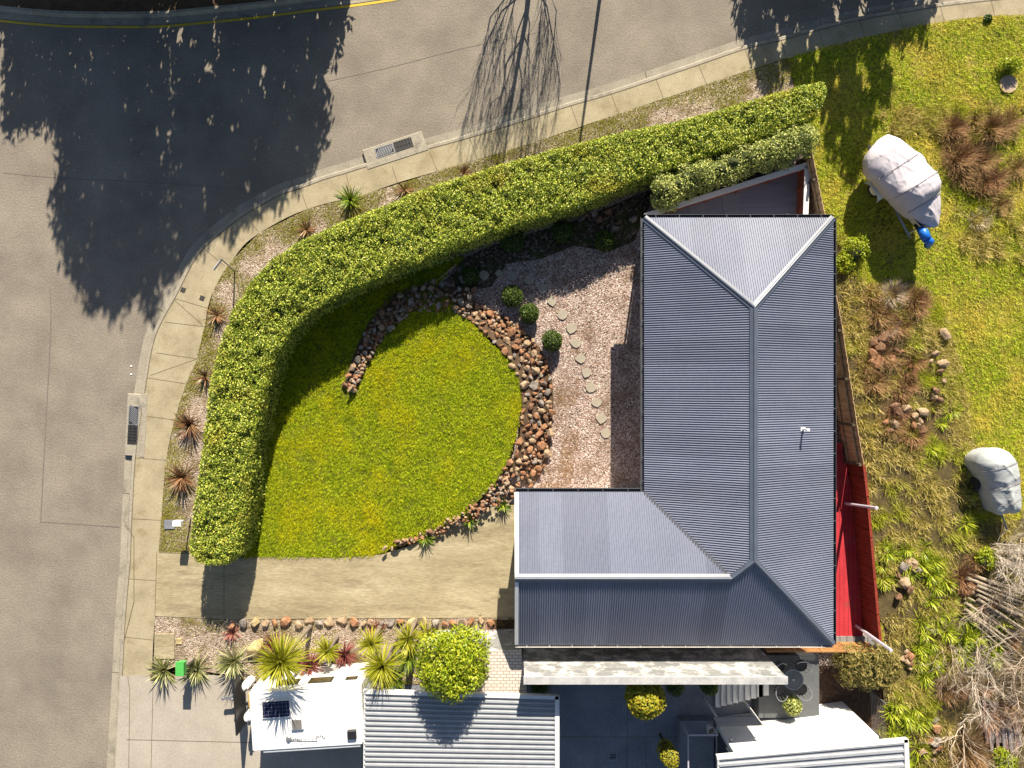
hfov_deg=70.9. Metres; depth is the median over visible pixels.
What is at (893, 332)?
dry bush
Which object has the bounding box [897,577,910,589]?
rock
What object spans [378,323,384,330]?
rock
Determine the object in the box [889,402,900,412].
rock
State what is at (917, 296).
dry bush
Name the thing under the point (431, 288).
rock
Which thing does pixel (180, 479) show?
flax plant
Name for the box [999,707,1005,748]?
weathered board
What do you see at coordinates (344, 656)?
palm plant
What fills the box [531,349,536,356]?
rock
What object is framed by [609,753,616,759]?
courtyard drain
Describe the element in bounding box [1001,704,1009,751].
weathered board
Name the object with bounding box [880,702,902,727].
strap leaf clump
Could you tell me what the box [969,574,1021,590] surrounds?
cut log
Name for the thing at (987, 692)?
dry bush
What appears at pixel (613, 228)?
rock
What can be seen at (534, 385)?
rock
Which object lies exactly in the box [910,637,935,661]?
strap leaf clump
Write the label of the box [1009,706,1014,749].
weathered board
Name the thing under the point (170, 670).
ground
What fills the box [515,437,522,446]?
rock
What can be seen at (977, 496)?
strap leaf clump
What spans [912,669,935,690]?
strap leaf clump
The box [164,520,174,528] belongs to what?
paving slab
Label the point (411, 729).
carport
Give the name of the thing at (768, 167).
grey green shrub
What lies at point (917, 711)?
strap leaf clump
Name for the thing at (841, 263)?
wild bush
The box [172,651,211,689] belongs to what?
spiky plant
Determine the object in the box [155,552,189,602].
driveway joints
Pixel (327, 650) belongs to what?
palm plant
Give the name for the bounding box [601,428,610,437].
stepping stone
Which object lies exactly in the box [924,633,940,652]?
strap leaf clump
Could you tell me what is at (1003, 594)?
bare tree
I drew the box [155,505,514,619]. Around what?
driveway
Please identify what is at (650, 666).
block wall
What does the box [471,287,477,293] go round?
rock
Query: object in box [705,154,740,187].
grey green shrub
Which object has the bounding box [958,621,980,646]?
strap leaf clump
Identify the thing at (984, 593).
cut log
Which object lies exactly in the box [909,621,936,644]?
strap leaf clump
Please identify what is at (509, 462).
rock
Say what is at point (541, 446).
rock
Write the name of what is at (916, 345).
strap leaf clump
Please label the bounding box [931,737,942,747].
rock
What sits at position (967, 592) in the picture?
dry bush
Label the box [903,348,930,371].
dry bush
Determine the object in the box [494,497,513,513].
strap leaf plant
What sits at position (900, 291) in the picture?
dry bush
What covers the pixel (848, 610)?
red deck
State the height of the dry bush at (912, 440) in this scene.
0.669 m
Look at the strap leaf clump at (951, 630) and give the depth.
26.80 m
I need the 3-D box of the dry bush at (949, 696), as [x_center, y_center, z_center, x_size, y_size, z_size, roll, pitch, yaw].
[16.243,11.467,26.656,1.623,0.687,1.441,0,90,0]
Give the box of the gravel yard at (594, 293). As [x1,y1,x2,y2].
[192,153,871,665]
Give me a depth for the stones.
26.74 m
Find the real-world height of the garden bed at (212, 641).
0.001 m
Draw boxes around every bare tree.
[917,613,976,705]
[920,724,1003,767]
[956,609,1023,741]
[957,555,1023,631]
[963,610,1023,699]
[981,632,1023,698]
[985,661,1023,725]
[986,504,1023,600]
[990,533,1023,596]
[991,681,1023,766]
[993,536,1023,606]
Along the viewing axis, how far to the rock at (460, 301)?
26.43 m
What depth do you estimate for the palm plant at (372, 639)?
25.14 m
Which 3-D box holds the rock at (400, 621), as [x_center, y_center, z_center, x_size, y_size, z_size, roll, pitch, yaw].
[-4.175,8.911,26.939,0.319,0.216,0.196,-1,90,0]
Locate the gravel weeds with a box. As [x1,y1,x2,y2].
[536,324,579,487]
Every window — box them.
[281,678,300,685]
[307,676,334,683]
[345,676,357,679]
[717,732,730,752]
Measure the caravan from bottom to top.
2.755 m
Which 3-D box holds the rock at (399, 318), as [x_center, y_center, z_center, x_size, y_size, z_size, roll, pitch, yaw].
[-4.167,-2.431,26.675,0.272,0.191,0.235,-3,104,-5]
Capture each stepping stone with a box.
[479,270,489,280]
[495,269,502,276]
[507,271,517,281]
[523,275,533,284]
[537,283,547,293]
[547,296,556,305]
[557,309,567,319]
[566,323,576,333]
[570,338,581,347]
[575,353,585,362]
[582,367,590,377]
[586,382,595,392]
[591,397,601,406]
[595,413,606,423]
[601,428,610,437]
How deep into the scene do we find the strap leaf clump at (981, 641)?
26.79 m
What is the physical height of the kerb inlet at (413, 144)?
0.128 m
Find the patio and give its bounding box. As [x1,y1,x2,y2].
[751,648,818,717]
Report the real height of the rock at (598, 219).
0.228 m
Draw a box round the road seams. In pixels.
[7,33,532,527]
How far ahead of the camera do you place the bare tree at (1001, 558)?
26.25 m
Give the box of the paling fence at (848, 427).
[795,150,863,465]
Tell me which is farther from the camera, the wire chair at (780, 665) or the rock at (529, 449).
the rock at (529, 449)
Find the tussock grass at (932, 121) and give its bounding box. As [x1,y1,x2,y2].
[836,92,1023,767]
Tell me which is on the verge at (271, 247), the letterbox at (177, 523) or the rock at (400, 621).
the letterbox at (177, 523)
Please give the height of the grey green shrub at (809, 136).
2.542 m
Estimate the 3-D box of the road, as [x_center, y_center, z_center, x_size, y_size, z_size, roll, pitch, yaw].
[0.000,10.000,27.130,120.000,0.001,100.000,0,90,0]
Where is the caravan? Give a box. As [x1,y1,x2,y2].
[221,661,374,752]
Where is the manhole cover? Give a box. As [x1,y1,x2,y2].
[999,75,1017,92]
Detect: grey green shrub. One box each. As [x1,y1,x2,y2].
[650,172,680,213]
[660,171,690,201]
[668,162,707,200]
[691,157,721,196]
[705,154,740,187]
[712,152,745,189]
[723,140,765,180]
[743,139,779,173]
[749,129,796,170]
[775,126,803,162]
[786,123,820,159]
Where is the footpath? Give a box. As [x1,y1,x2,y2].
[122,0,1023,675]
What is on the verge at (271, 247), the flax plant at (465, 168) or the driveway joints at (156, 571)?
the flax plant at (465, 168)
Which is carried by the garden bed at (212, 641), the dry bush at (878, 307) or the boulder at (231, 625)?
the boulder at (231, 625)
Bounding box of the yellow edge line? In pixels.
[0,0,395,27]
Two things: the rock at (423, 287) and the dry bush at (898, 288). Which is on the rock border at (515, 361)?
the rock at (423, 287)
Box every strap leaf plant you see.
[413,531,434,546]
[461,511,479,529]
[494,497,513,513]
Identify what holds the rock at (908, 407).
on the rock
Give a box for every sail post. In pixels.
[844,502,877,509]
[855,625,892,651]
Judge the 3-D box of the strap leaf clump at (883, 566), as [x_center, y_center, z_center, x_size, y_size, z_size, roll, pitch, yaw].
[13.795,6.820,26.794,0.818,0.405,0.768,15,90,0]
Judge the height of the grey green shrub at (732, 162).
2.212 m
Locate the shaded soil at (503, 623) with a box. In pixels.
[493,620,514,628]
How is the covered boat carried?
on the boat trailer at (873, 191)
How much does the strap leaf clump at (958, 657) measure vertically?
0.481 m
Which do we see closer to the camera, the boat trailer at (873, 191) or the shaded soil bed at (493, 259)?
the boat trailer at (873, 191)
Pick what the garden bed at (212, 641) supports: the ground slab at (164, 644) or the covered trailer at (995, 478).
the ground slab at (164, 644)
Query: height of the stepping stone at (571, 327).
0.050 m
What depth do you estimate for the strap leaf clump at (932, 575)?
26.80 m
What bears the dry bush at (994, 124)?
on the meadow
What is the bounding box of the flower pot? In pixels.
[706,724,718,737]
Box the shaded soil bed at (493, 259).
[445,190,652,288]
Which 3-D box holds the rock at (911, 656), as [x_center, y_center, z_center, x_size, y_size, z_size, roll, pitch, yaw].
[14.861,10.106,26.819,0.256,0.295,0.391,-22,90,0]
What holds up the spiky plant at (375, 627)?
on the garden bed at (212, 641)
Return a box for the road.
[0,0,909,767]
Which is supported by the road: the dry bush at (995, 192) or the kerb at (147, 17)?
the kerb at (147, 17)
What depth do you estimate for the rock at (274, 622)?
26.87 m
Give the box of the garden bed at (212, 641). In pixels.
[154,617,514,687]
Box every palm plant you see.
[210,643,256,681]
[249,624,313,694]
[258,629,284,657]
[296,648,329,677]
[309,634,343,665]
[333,639,357,668]
[355,625,387,658]
[355,635,409,692]
[379,660,410,689]
[388,618,427,659]
[393,633,424,673]
[414,620,438,648]
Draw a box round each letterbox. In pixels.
[172,518,190,526]
[175,657,195,675]
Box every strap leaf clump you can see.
[875,560,891,574]
[876,537,894,553]
[876,537,898,561]
[876,543,896,565]
[876,564,895,590]
[876,573,894,590]
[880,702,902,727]
[885,692,908,714]
[885,694,909,714]
[885,723,902,737]
[886,570,899,587]
[886,707,903,723]
[887,725,909,744]
[888,547,904,563]
[893,684,913,702]
[897,559,912,578]
[897,706,919,726]
[898,539,916,558]
[898,711,919,734]
[899,551,922,570]
[900,711,920,732]
[904,564,921,583]
[907,334,922,350]
[908,608,935,634]
[908,638,930,657]
[908,696,927,718]
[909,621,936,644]
[909,736,932,764]
[909,752,916,767]
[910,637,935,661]
[910,712,928,734]
[911,537,933,561]
[911,552,936,576]
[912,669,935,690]
[913,649,928,665]
[914,654,932,673]
[914,716,931,737]
[915,707,936,727]
[916,666,936,684]
[918,566,942,583]
[919,434,944,457]
[919,552,934,567]
[920,591,943,610]
[922,567,944,586]
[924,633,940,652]
[926,549,946,571]
[926,649,944,666]
[928,577,945,593]
[928,606,950,627]
[929,580,947,597]
[929,621,944,636]
[929,662,945,677]
[930,652,946,667]
[931,564,948,576]
[934,618,959,643]
[935,416,948,430]
[937,568,958,592]
[937,603,956,621]
[939,621,959,645]
[940,400,963,420]
[940,577,957,594]
[945,591,961,606]
[946,642,974,665]
[954,510,977,533]
[954,634,974,655]
[955,460,970,475]
[956,609,979,630]
[957,441,971,458]
[957,651,979,669]
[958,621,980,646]
[959,595,980,617]
[962,483,981,504]
[962,621,978,631]
[964,626,981,639]
[968,625,991,647]
[980,645,997,660]
[981,640,1004,658]
[983,651,1005,669]
[986,629,1010,652]
[992,610,1012,631]
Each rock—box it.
[239,618,246,627]
[251,617,259,626]
[262,619,268,626]
[272,619,277,627]
[280,616,291,626]
[294,620,302,628]
[304,612,313,624]
[315,620,322,626]
[324,616,333,626]
[336,611,346,626]
[349,363,355,370]
[350,617,358,627]
[354,356,360,362]
[367,619,375,626]
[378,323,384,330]
[379,309,385,316]
[386,325,394,329]
[386,619,394,626]
[396,315,402,321]
[396,619,404,624]
[397,292,405,298]
[405,618,414,627]
[408,298,413,304]
[420,284,425,290]
[421,617,427,627]
[427,285,434,290]
[432,619,438,627]
[444,299,448,307]
[448,620,457,626]
[457,298,463,305]
[464,300,471,305]
[467,614,474,625]
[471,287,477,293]
[478,614,483,624]
[483,330,488,336]
[486,310,492,316]
[487,619,494,625]
[501,347,507,355]
[503,337,509,344]
[506,459,512,465]
[507,327,515,336]
[508,363,515,368]
[511,344,519,349]
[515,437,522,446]
[519,381,529,388]
[523,340,529,347]
[526,446,532,453]
[528,402,533,409]
[529,438,535,443]
[530,381,538,389]
[530,470,535,476]
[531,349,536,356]
[532,367,539,373]
[533,413,539,419]
[535,430,542,437]
[535,465,541,470]
[537,442,546,449]
[538,408,545,413]
[541,423,546,429]
[542,449,551,461]
[543,414,548,420]
[544,389,550,395]
[547,424,555,436]
[549,409,555,414]
[591,208,597,217]
[594,216,602,222]
[603,207,611,215]
[609,225,616,232]
[629,216,637,222]
[867,348,877,358]
[867,356,883,369]
[870,336,877,345]
[876,341,885,352]
[877,330,891,342]
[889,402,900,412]
[889,420,899,428]
[892,408,903,419]
[895,593,902,599]
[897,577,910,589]
[898,561,906,573]
[900,405,911,412]
[904,559,913,568]
[905,658,913,670]
[906,586,913,594]
[906,651,914,660]
[907,558,918,565]
[911,412,921,418]
[911,748,927,755]
[917,408,929,416]
[918,425,927,432]
[926,737,933,745]
[928,350,938,355]
[929,724,940,733]
[930,391,937,399]
[931,397,943,403]
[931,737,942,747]
[932,386,939,394]
[932,745,942,751]
[936,369,945,375]
[937,359,949,367]
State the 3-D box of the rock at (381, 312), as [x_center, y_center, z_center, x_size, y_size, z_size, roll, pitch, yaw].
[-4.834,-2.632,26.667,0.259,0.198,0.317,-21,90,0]
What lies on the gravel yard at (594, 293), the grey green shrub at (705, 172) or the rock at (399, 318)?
the grey green shrub at (705, 172)
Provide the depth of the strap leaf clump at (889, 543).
26.83 m
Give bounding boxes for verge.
[0,0,266,11]
[159,59,793,552]
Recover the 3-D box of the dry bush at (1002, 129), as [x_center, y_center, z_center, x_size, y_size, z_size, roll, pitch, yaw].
[17.977,-9.557,26.592,1.840,0.817,1.847,0,90,0]
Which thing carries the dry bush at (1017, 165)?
on the meadow
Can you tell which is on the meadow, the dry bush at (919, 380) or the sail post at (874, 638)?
the dry bush at (919, 380)
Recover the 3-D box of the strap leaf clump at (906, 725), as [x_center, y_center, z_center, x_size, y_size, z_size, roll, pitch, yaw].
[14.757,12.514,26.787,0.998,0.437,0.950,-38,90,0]
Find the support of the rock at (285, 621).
on the garden bed at (212, 641)
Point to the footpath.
(176, 338)
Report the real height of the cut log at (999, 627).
0.125 m
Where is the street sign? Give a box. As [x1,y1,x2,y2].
[212,258,234,271]
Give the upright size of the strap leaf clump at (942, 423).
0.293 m
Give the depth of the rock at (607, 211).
26.71 m
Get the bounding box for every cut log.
[963,611,1022,657]
[964,598,1023,639]
[964,602,1010,632]
[964,608,1003,635]
[965,607,1019,647]
[966,576,1017,597]
[966,585,1023,606]
[966,612,1019,654]
[966,616,1005,651]
[967,597,1021,626]
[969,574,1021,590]
[969,603,1020,642]
[971,590,1023,622]
[974,574,1023,594]
[974,602,1023,631]
[975,584,1023,603]
[976,588,1023,612]
[976,598,1023,629]
[977,594,1023,617]
[978,580,1016,594]
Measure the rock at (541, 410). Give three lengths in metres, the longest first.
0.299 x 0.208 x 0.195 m
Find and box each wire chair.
[771,685,787,701]
[774,657,786,671]
[790,655,811,673]
[795,684,811,700]
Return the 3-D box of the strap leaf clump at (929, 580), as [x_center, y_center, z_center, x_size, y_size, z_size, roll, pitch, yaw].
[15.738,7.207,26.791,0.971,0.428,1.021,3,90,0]
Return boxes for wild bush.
[836,251,856,274]
[837,235,870,260]
[974,546,998,570]
[983,14,992,22]
[989,746,1018,767]
[997,55,1022,74]
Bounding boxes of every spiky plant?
[145,655,176,690]
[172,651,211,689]
[223,626,241,642]
[366,616,386,637]
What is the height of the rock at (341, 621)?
0.191 m
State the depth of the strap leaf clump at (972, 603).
26.85 m
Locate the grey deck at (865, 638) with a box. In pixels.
[762,634,879,649]
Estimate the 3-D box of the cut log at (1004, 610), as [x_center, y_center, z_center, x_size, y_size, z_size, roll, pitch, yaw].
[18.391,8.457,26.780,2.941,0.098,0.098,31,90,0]
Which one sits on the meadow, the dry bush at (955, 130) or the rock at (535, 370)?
the dry bush at (955, 130)
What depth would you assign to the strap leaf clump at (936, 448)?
26.83 m
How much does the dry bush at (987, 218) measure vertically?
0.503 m
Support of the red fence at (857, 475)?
on the gravel yard at (594, 293)
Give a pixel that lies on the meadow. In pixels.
(972, 345)
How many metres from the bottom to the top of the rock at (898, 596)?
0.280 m
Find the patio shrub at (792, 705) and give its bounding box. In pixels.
[782,695,802,716]
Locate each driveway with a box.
[115,675,363,767]
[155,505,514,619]
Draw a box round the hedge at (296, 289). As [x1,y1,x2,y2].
[188,81,826,565]
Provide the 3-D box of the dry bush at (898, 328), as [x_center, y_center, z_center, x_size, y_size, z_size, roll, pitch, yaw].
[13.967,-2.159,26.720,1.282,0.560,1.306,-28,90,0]
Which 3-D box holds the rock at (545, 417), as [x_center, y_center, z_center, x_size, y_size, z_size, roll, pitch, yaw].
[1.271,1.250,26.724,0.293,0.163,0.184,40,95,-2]
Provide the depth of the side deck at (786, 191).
26.85 m
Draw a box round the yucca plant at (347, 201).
[334,183,362,214]
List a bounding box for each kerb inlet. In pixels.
[124,393,147,456]
[362,131,427,169]
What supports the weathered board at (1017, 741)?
on the weathered board at (1020, 743)
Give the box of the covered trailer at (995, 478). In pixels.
[964,447,1022,529]
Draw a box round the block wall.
[523,648,787,684]
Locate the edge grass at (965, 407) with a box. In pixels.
[911,275,976,460]
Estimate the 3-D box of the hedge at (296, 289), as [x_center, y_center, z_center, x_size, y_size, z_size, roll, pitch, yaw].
[-1.917,-4.559,25.897,27.838,2.206,7.742,-37,90,0]
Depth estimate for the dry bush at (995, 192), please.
26.76 m
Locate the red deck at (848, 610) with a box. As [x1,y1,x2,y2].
[836,443,862,635]
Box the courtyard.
[359,618,752,767]
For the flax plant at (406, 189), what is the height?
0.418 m
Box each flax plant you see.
[161,460,196,495]
[172,407,204,440]
[190,366,212,388]
[202,303,227,326]
[294,217,316,236]
[394,182,414,195]
[459,165,473,175]
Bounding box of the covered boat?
[862,134,941,248]
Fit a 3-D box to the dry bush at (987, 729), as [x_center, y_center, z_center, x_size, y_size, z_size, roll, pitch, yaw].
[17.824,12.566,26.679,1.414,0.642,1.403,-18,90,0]
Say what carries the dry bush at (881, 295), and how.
on the meadow
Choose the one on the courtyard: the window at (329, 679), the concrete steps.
the concrete steps
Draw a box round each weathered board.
[982,700,988,743]
[985,708,993,750]
[989,701,995,742]
[993,701,998,747]
[996,701,1001,742]
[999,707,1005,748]
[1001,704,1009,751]
[1004,707,1012,751]
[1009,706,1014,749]
[1012,700,1018,749]
[1013,698,1021,746]
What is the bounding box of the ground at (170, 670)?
[6,0,1006,683]
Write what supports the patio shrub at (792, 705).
on the patio
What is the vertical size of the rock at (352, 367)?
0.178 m
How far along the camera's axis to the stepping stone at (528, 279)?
26.95 m
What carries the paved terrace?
on the gravel yard at (594, 293)
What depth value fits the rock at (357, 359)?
26.72 m
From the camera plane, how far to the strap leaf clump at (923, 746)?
26.81 m
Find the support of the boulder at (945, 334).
on the meadow
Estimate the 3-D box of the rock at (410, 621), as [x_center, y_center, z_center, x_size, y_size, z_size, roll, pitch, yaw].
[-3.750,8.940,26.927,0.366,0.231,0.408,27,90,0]
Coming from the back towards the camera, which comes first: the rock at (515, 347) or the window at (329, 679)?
the rock at (515, 347)
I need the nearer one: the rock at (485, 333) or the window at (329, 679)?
the window at (329, 679)
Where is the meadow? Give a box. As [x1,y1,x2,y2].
[789,15,1023,643]
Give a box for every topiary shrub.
[530,685,547,693]
[624,685,666,720]
[657,733,679,767]
[665,685,684,696]
[699,685,718,696]
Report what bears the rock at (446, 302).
on the rock border at (515, 361)
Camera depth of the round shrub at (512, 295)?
26.48 m
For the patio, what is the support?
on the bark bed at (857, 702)
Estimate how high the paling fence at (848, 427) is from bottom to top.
1.492 m
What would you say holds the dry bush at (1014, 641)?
on the meadow
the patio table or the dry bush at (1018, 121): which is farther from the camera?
the dry bush at (1018, 121)
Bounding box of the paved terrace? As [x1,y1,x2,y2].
[427,629,526,692]
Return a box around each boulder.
[228,621,235,629]
[246,638,263,656]
[939,328,950,339]
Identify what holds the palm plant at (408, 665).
on the garden bed at (212, 641)
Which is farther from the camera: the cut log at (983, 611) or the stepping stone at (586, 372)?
the stepping stone at (586, 372)
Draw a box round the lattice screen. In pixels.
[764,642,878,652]
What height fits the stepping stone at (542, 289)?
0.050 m
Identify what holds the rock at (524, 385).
on the rock border at (515, 361)
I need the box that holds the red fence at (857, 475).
[846,463,881,641]
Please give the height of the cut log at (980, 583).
0.143 m
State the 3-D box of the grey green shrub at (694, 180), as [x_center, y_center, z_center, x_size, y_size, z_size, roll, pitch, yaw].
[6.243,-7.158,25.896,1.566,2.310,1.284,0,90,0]
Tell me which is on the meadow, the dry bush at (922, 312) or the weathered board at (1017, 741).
the dry bush at (922, 312)
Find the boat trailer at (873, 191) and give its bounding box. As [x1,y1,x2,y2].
[864,145,926,238]
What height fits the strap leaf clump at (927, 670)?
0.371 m
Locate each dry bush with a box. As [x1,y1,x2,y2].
[851,343,887,377]
[858,368,888,396]
[861,300,898,331]
[861,369,896,399]
[862,283,884,305]
[864,338,897,372]
[865,297,887,319]
[872,306,903,336]
[876,320,900,346]
[877,276,911,310]
[877,408,910,444]
[878,316,903,343]
[883,346,902,369]
[885,310,915,340]
[886,396,915,427]
[888,282,910,305]
[889,381,913,403]
[895,372,920,399]
[896,355,921,381]
[897,419,932,451]
[900,289,933,320]
[900,372,924,395]
[902,282,932,312]
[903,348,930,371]
[904,297,931,319]
[907,283,932,310]
[930,676,968,709]
[934,112,964,143]
[936,136,980,182]
[940,138,959,159]
[941,110,975,143]
[941,722,995,767]
[943,116,971,142]
[943,153,982,193]
[945,144,980,173]
[945,677,971,704]
[947,559,982,596]
[950,131,970,149]
[952,134,987,168]
[954,577,975,597]
[959,135,1004,178]
[959,168,985,192]
[962,549,989,572]
[965,168,997,202]
[965,206,993,233]
[966,752,988,767]
[967,111,988,130]
[970,165,1000,196]
[971,704,1005,738]
[974,101,1020,150]
[975,585,1002,614]
[976,111,1008,143]
[977,677,996,697]
[980,168,1004,196]
[981,176,1010,196]
[982,159,1016,189]
[983,697,1006,722]
[987,190,1015,217]
[989,685,1023,720]
[997,101,1023,139]
[998,700,1023,730]
[1000,631,1021,657]
[1001,149,1023,186]
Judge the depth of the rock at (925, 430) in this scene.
26.70 m
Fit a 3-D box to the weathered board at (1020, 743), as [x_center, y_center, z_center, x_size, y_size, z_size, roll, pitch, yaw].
[18.914,12.658,26.880,0.115,0.035,1.798,-6,90,0]
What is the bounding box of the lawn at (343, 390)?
[241,256,520,557]
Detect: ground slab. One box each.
[150,674,174,679]
[154,634,174,658]
[176,638,181,643]
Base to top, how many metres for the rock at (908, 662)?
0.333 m
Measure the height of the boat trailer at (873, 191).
0.710 m
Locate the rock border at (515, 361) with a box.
[345,286,553,484]
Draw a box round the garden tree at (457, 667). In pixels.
[413,620,491,706]
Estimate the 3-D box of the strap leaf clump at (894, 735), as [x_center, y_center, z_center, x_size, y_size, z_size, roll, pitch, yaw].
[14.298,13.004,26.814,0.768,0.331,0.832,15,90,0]
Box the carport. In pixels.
[363,683,558,767]
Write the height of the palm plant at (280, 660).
4.445 m
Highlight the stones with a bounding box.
[346,289,552,546]
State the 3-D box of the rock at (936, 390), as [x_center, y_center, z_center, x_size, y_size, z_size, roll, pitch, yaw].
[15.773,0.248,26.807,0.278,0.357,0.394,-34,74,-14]
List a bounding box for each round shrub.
[461,266,479,284]
[499,228,525,252]
[501,284,523,307]
[519,303,538,324]
[541,330,562,351]
[551,220,572,243]
[594,230,615,252]
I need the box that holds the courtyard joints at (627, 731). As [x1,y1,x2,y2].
[626,709,627,767]
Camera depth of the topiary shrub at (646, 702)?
23.62 m
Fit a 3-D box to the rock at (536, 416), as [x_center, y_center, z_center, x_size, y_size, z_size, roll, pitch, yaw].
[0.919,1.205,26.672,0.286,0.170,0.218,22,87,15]
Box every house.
[515,214,835,647]
[713,701,909,767]
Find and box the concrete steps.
[715,685,768,706]
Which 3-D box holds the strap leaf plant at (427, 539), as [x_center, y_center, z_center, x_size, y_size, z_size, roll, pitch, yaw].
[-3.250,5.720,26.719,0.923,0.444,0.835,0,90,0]
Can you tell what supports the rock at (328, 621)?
on the garden bed at (212, 641)
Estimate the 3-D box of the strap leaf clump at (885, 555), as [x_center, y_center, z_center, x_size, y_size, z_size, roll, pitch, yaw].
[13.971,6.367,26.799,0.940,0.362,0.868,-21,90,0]
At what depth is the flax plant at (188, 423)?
26.76 m
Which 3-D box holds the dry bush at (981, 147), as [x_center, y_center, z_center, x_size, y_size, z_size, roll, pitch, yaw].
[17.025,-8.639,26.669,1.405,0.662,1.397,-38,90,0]
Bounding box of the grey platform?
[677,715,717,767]
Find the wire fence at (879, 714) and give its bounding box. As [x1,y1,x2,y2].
[869,689,885,738]
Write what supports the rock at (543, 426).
on the rock border at (515, 361)
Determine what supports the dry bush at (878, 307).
on the meadow
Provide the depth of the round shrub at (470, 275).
26.52 m
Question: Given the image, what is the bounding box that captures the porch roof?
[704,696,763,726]
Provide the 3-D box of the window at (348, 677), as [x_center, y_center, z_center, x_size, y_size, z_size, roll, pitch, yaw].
[-5.611,10.286,25.150,0.420,0.280,0.047,-4,90,0]
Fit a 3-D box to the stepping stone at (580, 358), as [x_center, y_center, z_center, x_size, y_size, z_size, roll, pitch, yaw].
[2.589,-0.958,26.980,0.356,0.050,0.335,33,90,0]
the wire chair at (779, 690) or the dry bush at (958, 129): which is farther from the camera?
the dry bush at (958, 129)
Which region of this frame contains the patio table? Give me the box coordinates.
[784,669,803,689]
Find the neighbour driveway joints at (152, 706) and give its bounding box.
[124,521,251,767]
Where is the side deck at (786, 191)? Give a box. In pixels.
[644,162,809,213]
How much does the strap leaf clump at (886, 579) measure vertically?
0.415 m
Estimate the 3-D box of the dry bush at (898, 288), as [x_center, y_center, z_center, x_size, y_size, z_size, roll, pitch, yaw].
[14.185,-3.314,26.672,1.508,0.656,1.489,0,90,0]
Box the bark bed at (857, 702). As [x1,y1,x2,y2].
[819,627,890,729]
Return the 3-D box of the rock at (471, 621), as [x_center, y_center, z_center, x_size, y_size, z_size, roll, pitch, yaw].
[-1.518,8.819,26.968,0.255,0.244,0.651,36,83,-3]
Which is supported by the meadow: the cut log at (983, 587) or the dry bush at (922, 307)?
the dry bush at (922, 307)
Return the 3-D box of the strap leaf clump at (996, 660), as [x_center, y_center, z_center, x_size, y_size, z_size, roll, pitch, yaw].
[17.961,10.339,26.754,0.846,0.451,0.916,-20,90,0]
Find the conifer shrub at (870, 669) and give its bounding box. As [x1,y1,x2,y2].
[829,640,904,691]
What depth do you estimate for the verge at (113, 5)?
27.00 m
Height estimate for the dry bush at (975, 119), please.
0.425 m
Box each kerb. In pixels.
[0,0,374,24]
[107,0,986,767]
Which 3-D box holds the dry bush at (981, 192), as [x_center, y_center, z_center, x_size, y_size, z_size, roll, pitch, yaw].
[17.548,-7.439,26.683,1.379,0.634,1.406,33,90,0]
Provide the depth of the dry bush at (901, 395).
26.82 m
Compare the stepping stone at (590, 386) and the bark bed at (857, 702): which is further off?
the bark bed at (857, 702)
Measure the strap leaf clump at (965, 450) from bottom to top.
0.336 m

